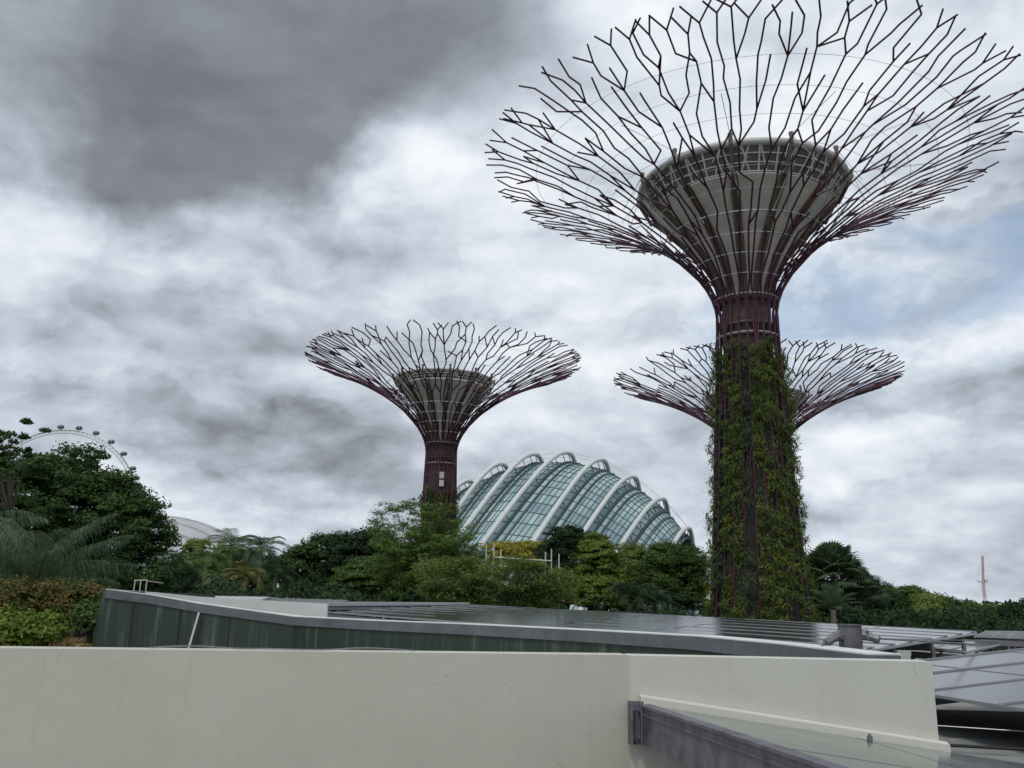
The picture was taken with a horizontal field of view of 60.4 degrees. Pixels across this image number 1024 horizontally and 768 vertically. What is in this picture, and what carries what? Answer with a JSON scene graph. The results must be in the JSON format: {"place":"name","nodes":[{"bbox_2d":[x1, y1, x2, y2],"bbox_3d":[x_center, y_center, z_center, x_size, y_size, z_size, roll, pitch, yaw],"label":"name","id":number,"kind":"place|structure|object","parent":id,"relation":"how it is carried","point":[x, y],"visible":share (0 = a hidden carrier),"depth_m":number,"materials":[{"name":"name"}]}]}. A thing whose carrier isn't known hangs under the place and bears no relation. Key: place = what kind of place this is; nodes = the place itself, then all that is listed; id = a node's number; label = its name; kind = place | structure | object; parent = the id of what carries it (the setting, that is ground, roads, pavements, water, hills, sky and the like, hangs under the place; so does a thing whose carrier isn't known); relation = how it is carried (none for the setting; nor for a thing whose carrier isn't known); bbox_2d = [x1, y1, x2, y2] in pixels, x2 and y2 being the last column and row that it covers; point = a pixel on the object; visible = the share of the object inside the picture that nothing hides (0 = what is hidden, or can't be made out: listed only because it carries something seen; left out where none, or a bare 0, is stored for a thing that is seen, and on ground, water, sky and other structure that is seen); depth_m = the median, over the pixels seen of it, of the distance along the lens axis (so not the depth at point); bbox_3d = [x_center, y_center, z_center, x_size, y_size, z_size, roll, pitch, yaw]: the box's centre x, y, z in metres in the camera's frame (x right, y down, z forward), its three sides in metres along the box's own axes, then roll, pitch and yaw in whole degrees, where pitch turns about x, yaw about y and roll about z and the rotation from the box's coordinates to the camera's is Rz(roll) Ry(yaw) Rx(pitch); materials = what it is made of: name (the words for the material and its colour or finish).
{"place":"outdoors","nodes":[
{"label":"outdoors","id":0,"kind":"place"},
{"bbox_2d":[133,580,162,590],"bbox_3d":[-10.223,6.131,24.654,0.340,1.233,3.100,4,-14,-13],"label":"railing","id":1,"kind":"object","parent":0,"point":[146,583],"visible":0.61,"depth_m":23.36,"materials":[{"name":"white metal"}]},
{"bbox_2d":[108,516,272,584],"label":"domed hall","id":2,"kind":"structure","parent":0,"point":[188,529],"depth_m":395.52,"materials":[{"name":"white metal"}]},
{"bbox_2d":[215,596,269,600],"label":"flat roof","id":3,"kind":"structure","parent":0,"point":[250,598],"depth_m":47.62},
{"bbox_2d":[267,597,351,602],"bbox_3d":[-12.886,12.847,51.355,5.987,0.725,14.659,2,-14,-5],"label":"solar array","id":4,"kind":"object","parent":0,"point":[311,600],"visible":0.35,"depth_m":51.90,"materials":[{"name":"glass"}]},
{"bbox_2d":[305,319,580,579],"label":"steel tree tower","id":5,"kind":"structure","parent":0,"point":[444,408],"depth_m":110.76,"materials":[{"name":"brown metal"}]},
{"bbox_2d":[0,0,1023,604],"label":"sky","id":6,"kind":"structure","parent":0,"point":[194,194],"materials":[{"name":"grey"}]},
{"bbox_2d":[485,543,559,605],"bbox_3d":[0.534,12.367,48.401,4.130,7.082,0.168,1,-14,0],"label":"pole frame","id":7,"kind":"object","parent":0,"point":[500,557],"visible":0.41,"depth_m":49.06,"materials":[{"name":"white metal"}]},
{"bbox_2d":[613,338,904,430],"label":"steel tree tower","id":8,"kind":"structure","parent":0,"point":[800,394],"depth_m":109.73,"materials":[{"name":"brown metal"}]},
{"bbox_2d":[936,709,1023,763],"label":"roof","id":9,"kind":"structure","parent":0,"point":[998,735],"depth_m":9.10,"materials":[{"name":"metal"}]},
{"bbox_2d":[918,648,1023,711],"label":"solar array","id":10,"kind":"object","parent":9,"relation":"on","point":[995,679],"visible":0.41,"depth_m":9.81,"materials":[{"name":"glass"}]},
{"label":"ground","id":11,"kind":"structure","parent":0,"visible":0},
{"bbox_2d":[0,417,51,547],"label":"broadleaf tree","id":12,"kind":"object","parent":11,"relation":"on","point":[6,461],"visible":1,"depth_m":41.25,"materials":[{"name":"green plant"}]},
{"bbox_2d":[0,509,64,573],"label":"feather palm","id":13,"kind":"object","parent":11,"relation":"on","point":[27,516],"visible":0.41,"depth_m":32.34,"materials":[{"name":"green plant"}]},
{"bbox_2d":[0,511,143,589],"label":"feather palm","id":14,"kind":"object","parent":11,"relation":"on","point":[34,569],"visible":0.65,"depth_m":29.06,"materials":[{"name":"green plant"}]},
{"bbox_2d":[50,630,94,646],"bbox_3d":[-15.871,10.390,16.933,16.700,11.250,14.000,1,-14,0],"label":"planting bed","id":15,"kind":"object","parent":11,"relation":"on","point":[54,644],"depth_m":18.68,"materials":[{"name":"soil"}]},
{"bbox_2d":[0,578,22,613],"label":"shrub","id":16,"kind":"object","parent":15,"relation":"on","point":[4,594],"visible":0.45,"depth_m":18.39,"materials":[{"name":"green plant"}]},
{"bbox_2d":[0,603,37,645],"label":"shrub","id":17,"kind":"object","parent":15,"relation":"on","point":[11,622],"visible":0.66,"depth_m":16.06,"materials":[{"name":"green plant"}]},
{"bbox_2d":[0,574,56,615],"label":"shrub","id":18,"kind":"object","parent":15,"relation":"on","point":[23,583],"visible":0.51,"depth_m":19.21,"materials":[{"name":"green plant"}]},
{"bbox_2d":[17,607,75,646],"bbox_3d":[-8.434,4.501,15.907,0.984,0.914,0.978,1,-14,0],"label":"shrub","id":19,"kind":"object","parent":15,"relation":"on","point":[46,628],"visible":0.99,"depth_m":15.79,"materials":[{"name":"green plant"}]},
{"bbox_2d":[2,636,92,646],"bbox_3d":[-10.302,4.579,15.046,5.751,0.398,6.625,1,-14,0],"label":"ground cover","id":20,"kind":"object","parent":15,"relation":"on","point":[68,642],"visible":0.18,"depth_m":16.98,"materials":[{"name":"green plant"}]},
{"bbox_2d":[26,575,75,630],"bbox_3d":[-10.348,5.108,19.837,1.693,1.539,1.558,1,-14,0],"label":"shrub","id":21,"kind":"object","parent":15,"relation":"on","point":[57,585],"visible":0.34,"depth_m":19.58,"materials":[{"name":"green plant"}]},
{"bbox_2d":[49,576,110,636],"bbox_3d":[-9.401,5.009,19.335,1.420,1.526,1.253,13,-18,-41],"label":"shrub","id":22,"kind":"object","parent":15,"relation":"on","point":[75,594],"visible":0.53,"depth_m":19.14,"materials":[{"name":"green plant"}]},
{"bbox_2d":[65,594,101,644],"bbox_3d":[-8.253,4.728,17.328,1.045,1.153,0.898,-11,-18,40],"label":"shrub","id":23,"kind":"object","parent":15,"relation":"on","point":[85,616],"visible":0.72,"depth_m":17.14,"materials":[{"name":"green plant"}]},
{"bbox_2d":[4,425,141,485],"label":"observation wheel","id":24,"kind":"object","parent":11,"relation":"on","point":[97,433],"visible":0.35,"depth_m":859.39,"materials":[{"name":"white metal"}]},
{"bbox_2d":[0,440,189,592],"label":"broadleaf tree","id":25,"kind":"object","parent":11,"relation":"on","point":[57,486],"visible":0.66,"depth_m":46.30,"materials":[{"name":"green plant"}]},
{"bbox_2d":[145,564,203,592],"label":"broadleaf tree","id":26,"kind":"object","parent":11,"relation":"on","point":[189,578],"visible":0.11,"depth_m":56.68,"materials":[{"name":"green plant"}]},
{"bbox_2d":[170,553,205,588],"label":"feather palm","id":27,"kind":"object","parent":11,"relation":"on","point":[190,561],"visible":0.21,"depth_m":68.51,"materials":[{"name":"green plant"}]},
{"bbox_2d":[176,537,228,590],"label":"broadleaf tree","id":28,"kind":"object","parent":11,"relation":"on","point":[197,542],"visible":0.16,"depth_m":89.94,"materials":[{"name":"green plant"}]},
{"bbox_2d":[180,546,231,584],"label":"feather palm","id":29,"kind":"object","parent":11,"relation":"on","point":[205,564],"visible":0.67,"depth_m":72.21,"materials":[{"name":"green plant"}]},
{"bbox_2d":[200,568,248,592],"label":"feather palm","id":30,"kind":"object","parent":11,"relation":"on","point":[219,575],"visible":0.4,"depth_m":66.10,"materials":[{"name":"green plant"}]},
{"bbox_2d":[201,528,259,585],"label":"feather palm","id":31,"kind":"object","parent":11,"relation":"on","point":[230,541],"visible":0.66,"depth_m":76.19,"materials":[{"name":"green plant"}]},
{"bbox_2d":[174,546,288,594],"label":"broadleaf tree","id":32,"kind":"object","parent":11,"relation":"on","point":[250,582],"visible":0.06,"depth_m":91.92,"materials":[{"name":"green plant"}]},
{"bbox_2d":[220,561,270,595],"bbox_3d":[-19.518,20.014,62.923,3.730,14.340,3.518,5,-14,-15],"label":"feather palm","id":33,"kind":"object","parent":11,"relation":"on","point":[247,572],"visible":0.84,"depth_m":64.07,"materials":[{"name":"green plant"}]},
{"bbox_2d":[234,535,293,592],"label":"feather palm","id":34,"kind":"object","parent":11,"relation":"on","point":[259,553],"visible":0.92,"depth_m":74.23,"materials":[{"name":"green plant"}]},
{"bbox_2d":[252,559,300,593],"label":"feather palm","id":35,"kind":"object","parent":11,"relation":"on","point":[276,576],"visible":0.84,"depth_m":68.03,"materials":[{"name":"green plant"}]},
{"bbox_2d":[275,531,343,596],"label":"broadleaf tree","id":36,"kind":"object","parent":11,"relation":"on","point":[304,558],"visible":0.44,"depth_m":83.25,"materials":[{"name":"green plant"}]},
{"bbox_2d":[308,524,396,591],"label":"broadleaf tree","id":37,"kind":"object","parent":11,"relation":"on","point":[346,545],"visible":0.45,"depth_m":78.45,"materials":[{"name":"green plant"}]},
{"bbox_2d":[320,548,413,600],"bbox_3d":[-10.175,19.532,63.184,8.356,15.799,6.280,1,-14,0],"label":"broadleaf tree","id":38,"kind":"object","parent":11,"relation":"on","point":[356,578],"visible":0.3,"depth_m":63.00,"materials":[{"name":"green plant"}]},
{"bbox_2d":[363,497,495,621],"bbox_3d":[-5.790,16.249,57.681,9.190,17.776,6.800,1,-14,0],"label":"feathery tree","id":39,"kind":"object","parent":11,"relation":"on","point":[397,572],"visible":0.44,"depth_m":58.34,"materials":[{"name":"green plant"}]},
{"bbox_2d":[481,539,543,582],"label":"flowering tree","id":40,"kind":"object","parent":11,"relation":"on","point":[525,548],"visible":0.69,"depth_m":87.20,"materials":[{"name":"yellow plant"}]},
{"bbox_2d":[532,524,589,608],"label":"broadleaf tree","id":41,"kind":"object","parent":11,"relation":"on","point":[569,539],"visible":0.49,"depth_m":81.35,"materials":[{"name":"green plant"}]},
{"bbox_2d":[137,582,1015,625],"bbox_3d":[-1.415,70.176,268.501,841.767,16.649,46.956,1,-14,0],"label":"distant wood","id":42,"kind":"object","parent":11,"relation":"on","point":[992,604],"depth_m":271.00,"materials":[{"name":"green plant"}]},
{"bbox_2d":[457,450,698,615],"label":"glass conservatory","id":43,"kind":"object","parent":11,"relation":"on","point":[532,501],"visible":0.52,"depth_m":159.39,"materials":[{"name":"glass"}]},
{"bbox_2d":[568,531,632,611],"bbox_3d":[6.151,18.339,59.092,4.917,16.822,4.934,1,-14,0],"label":"broadleaf tree","id":44,"kind":"object","parent":11,"relation":"on","point":[595,564],"visible":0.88,"depth_m":59.56,"materials":[{"name":"green plant"}]},
{"bbox_2d":[603,540,649,611],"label":"broadleaf tree","id":45,"kind":"object","parent":11,"relation":"on","point":[632,556],"visible":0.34,"depth_m":77.51,"materials":[{"name":"green plant"}]},
{"bbox_2d":[593,581,661,613],"bbox_3d":[6.608,17.747,49.008,3.905,13.171,4.129,6,-15,-19],"label":"arching palm","id":46,"kind":"object","parent":11,"relation":"on","point":[625,593],"visible":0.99,"depth_m":50.30,"materials":[{"name":"green plant"}]},
{"bbox_2d":[624,585,684,613],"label":"arching palm","id":47,"kind":"object","parent":11,"relation":"on","point":[662,595],"visible":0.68,"depth_m":52.24,"materials":[{"name":"green plant"}]},
{"bbox_2d":[627,538,710,611],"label":"broadleaf tree","id":48,"kind":"object","parent":11,"relation":"on","point":[665,565],"visible":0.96,"depth_m":71.67,"materials":[{"name":"green plant"}]},
{"bbox_2d":[484,0,1023,622],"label":"steel tree tower","id":49,"kind":"structure","parent":11,"relation":"on","point":[732,224],"depth_m":57.37,"materials":[{"name":"brown metal"}]},
{"bbox_2d":[807,578,828,600],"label":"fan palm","id":50,"kind":"object","parent":11,"relation":"on","point":[817,595],"visible":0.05,"depth_m":63.50,"materials":[{"name":"green plant"}]},
{"bbox_2d":[798,577,867,623],"bbox_3d":[17.780,17.325,47.385,3.748,13.670,3.311,1,-14,0],"label":"arching palm","id":51,"kind":"object","parent":11,"relation":"on","point":[832,598],"visible":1,"depth_m":48.38,"materials":[{"name":"green plant"}]},
{"bbox_2d":[805,540,873,622],"bbox_3d":[22.028,18.918,59.486,5.696,16.527,5.748,1,-14,0],"label":"fan palm","id":52,"kind":"object","parent":11,"relation":"on","point":[829,560],"visible":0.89,"depth_m":60.02,"materials":[{"name":"green plant"}]},
{"bbox_2d":[809,584,895,623],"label":"broadleaf tree","id":53,"kind":"object","parent":11,"relation":"on","point":[882,607],"visible":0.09,"depth_m":65.96,"materials":[{"name":"green plant"}]},
{"bbox_2d":[836,569,891,615],"bbox_3d":[24.518,20.206,61.100,4.262,14.896,4.137,1,-14,0],"label":"fan palm","id":54,"kind":"object","parent":11,"relation":"on","point":[877,593],"visible":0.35,"depth_m":61.82,"materials":[{"name":"green plant"}]},
{"bbox_2d":[880,581,914,620],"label":"broadleaf tree","id":55,"kind":"object","parent":11,"relation":"on","point":[899,601],"visible":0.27,"depth_m":84.80,"materials":[{"name":"green plant"}]},
{"bbox_2d":[896,584,928,598],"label":"broadleaf tree","id":56,"kind":"object","parent":11,"relation":"on","point":[908,590],"visible":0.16,"depth_m":92.72,"materials":[{"name":"green plant"}]},
{"bbox_2d":[900,591,955,624],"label":"broadleaf tree","id":57,"kind":"object","parent":11,"relation":"on","point":[926,601],"visible":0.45,"depth_m":88.53,"materials":[{"name":"green plant"}]},
{"bbox_2d":[943,595,972,628],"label":"broadleaf tree","id":58,"kind":"object","parent":11,"relation":"on","point":[954,602],"visible":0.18,"depth_m":100.37,"materials":[{"name":"green plant"}]},
{"bbox_2d":[897,650,1020,711],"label":"pavilion building","id":59,"kind":"structure","parent":11,"relation":"on","point":[950,706],"depth_m":18.77,"materials":[{"name":"metal"}]},
{"bbox_2d":[106,589,327,616],"bbox_3d":[-5.982,5.253,17.813,4.324,2.046,0.823,5,-14,-16],"label":"white upstand","id":60,"kind":"object","parent":59,"relation":"on","point":[308,609],"visible":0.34,"depth_m":18.11,"materials":[{"name":"paint"}]},
{"bbox_2d":[314,601,470,617],"bbox_3d":[-5.829,9.803,38.242,7.586,0.726,11.042,1,-14,0],"label":"solar array","id":61,"kind":"object","parent":59,"relation":"on","point":[337,605],"visible":0.64,"depth_m":38.28,"materials":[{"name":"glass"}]},
{"bbox_2d":[410,551,521,605],"bbox_3d":[-2.370,11.520,45.531,6.258,5.748,4.556,1,-14,0],"label":"feathery bush","id":62,"kind":"object","parent":59,"relation":"on","point":[468,584],"visible":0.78,"depth_m":45.51,"materials":[{"name":"green plant"}]},
{"bbox_2d":[0,646,950,767],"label":"cream parapet","id":63,"kind":"structure","parent":59,"relation":"on","point":[96,707],"depth_m":6.53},
{"bbox_2d":[150,645,414,650],"bbox_3d":[-1.691,1.973,6.573,1.930,0.025,0.068,3,-14,-9],"label":"loose cable","id":64,"kind":"object","parent":63,"relation":"on","point":[277,648],"visible":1,"depth_m":6.57,"materials":[{"name":"metal"}]},
{"bbox_2d":[92,589,902,658],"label":"green parapet","id":65,"kind":"structure","parent":59,"relation":"on","point":[137,619],"depth_m":15.30,"materials":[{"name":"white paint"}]},
{"bbox_2d":[477,553,590,608],"bbox_3d":[1.025,12.076,47.515,6.681,5.605,4.605,1,-14,0],"label":"feathery bush","id":66,"kind":"object","parent":59,"relation":"on","point":[531,594],"visible":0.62,"depth_m":46.81,"materials":[{"name":"green plant"}]},
{"bbox_2d":[175,575,1023,651],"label":"undergrowth","id":67,"kind":"object","parent":59,"relation":"on","point":[938,620],"visible":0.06,"depth_m":56.88,"materials":[{"name":"green plant"}]},
{"bbox_2d":[328,604,976,657],"bbox_3d":[-0.634,7.280,26.202,7.694,1.227,33.066,6,-15,-20],"label":"solar array","id":68,"kind":"object","parent":59,"relation":"on","point":[803,632],"visible":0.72,"depth_m":19.14,"materials":[{"name":"glass"}]},
{"bbox_2d":[628,701,1023,767],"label":"glass roof","id":69,"kind":"structure","parent":59,"relation":"on","point":[693,739],"depth_m":5.65,"materials":[{"name":"grey glass"}]},
{"bbox_2d":[821,624,992,648],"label":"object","id":70,"kind":"object","parent":59,"relation":"on","point":[854,636],"visible":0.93,"depth_m":8.89,"materials":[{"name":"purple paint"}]},
{"bbox_2d":[911,639,1011,659],"bbox_3d":[7.945,4.883,15.824,1.288,0.424,5.792,-8,-17,34],"label":"solar array","id":71,"kind":"object","parent":59,"relation":"on","point":[940,648],"visible":0.49,"depth_m":14.18,"materials":[{"name":"glass"}]},
{"bbox_2d":[974,631,1023,652],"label":"solar array","id":72,"kind":"object","parent":59,"relation":"on","point":[1014,639],"visible":0.81,"depth_m":16.79,"materials":[{"name":"glass"}]},
{"bbox_2d":[960,600,987,609],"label":"broadleaf tree","id":73,"kind":"object","parent":11,"relation":"on","point":[969,605],"visible":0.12,"depth_m":107.68,"materials":[{"name":"green plant"}]},
{"bbox_2d":[976,556,987,600],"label":"tower crane","id":74,"kind":"object","parent":11,"relation":"on","point":[982,582],"visible":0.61,"depth_m":606.29,"materials":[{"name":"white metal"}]},
{"bbox_2d":[963,608,1001,630],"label":"broadleaf tree","id":75,"kind":"object","parent":11,"relation":"on","point":[992,610],"visible":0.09,"depth_m":103.73,"materials":[{"name":"green plant"}]},
{"bbox_2d":[996,600,1023,622],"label":"broadleaf tree","id":76,"kind":"object","parent":11,"relation":"on","point":[1008,607],"visible":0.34,"depth_m":96.14,"materials":[{"name":"green plant"}]},
{"bbox_2d":[1017,598,1023,616],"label":"broadleaf tree","id":77,"kind":"object","parent":11,"relation":"on","point":[1022,601],"visible":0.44,"depth_m":95.64,"materials":[{"name":"green plant"}]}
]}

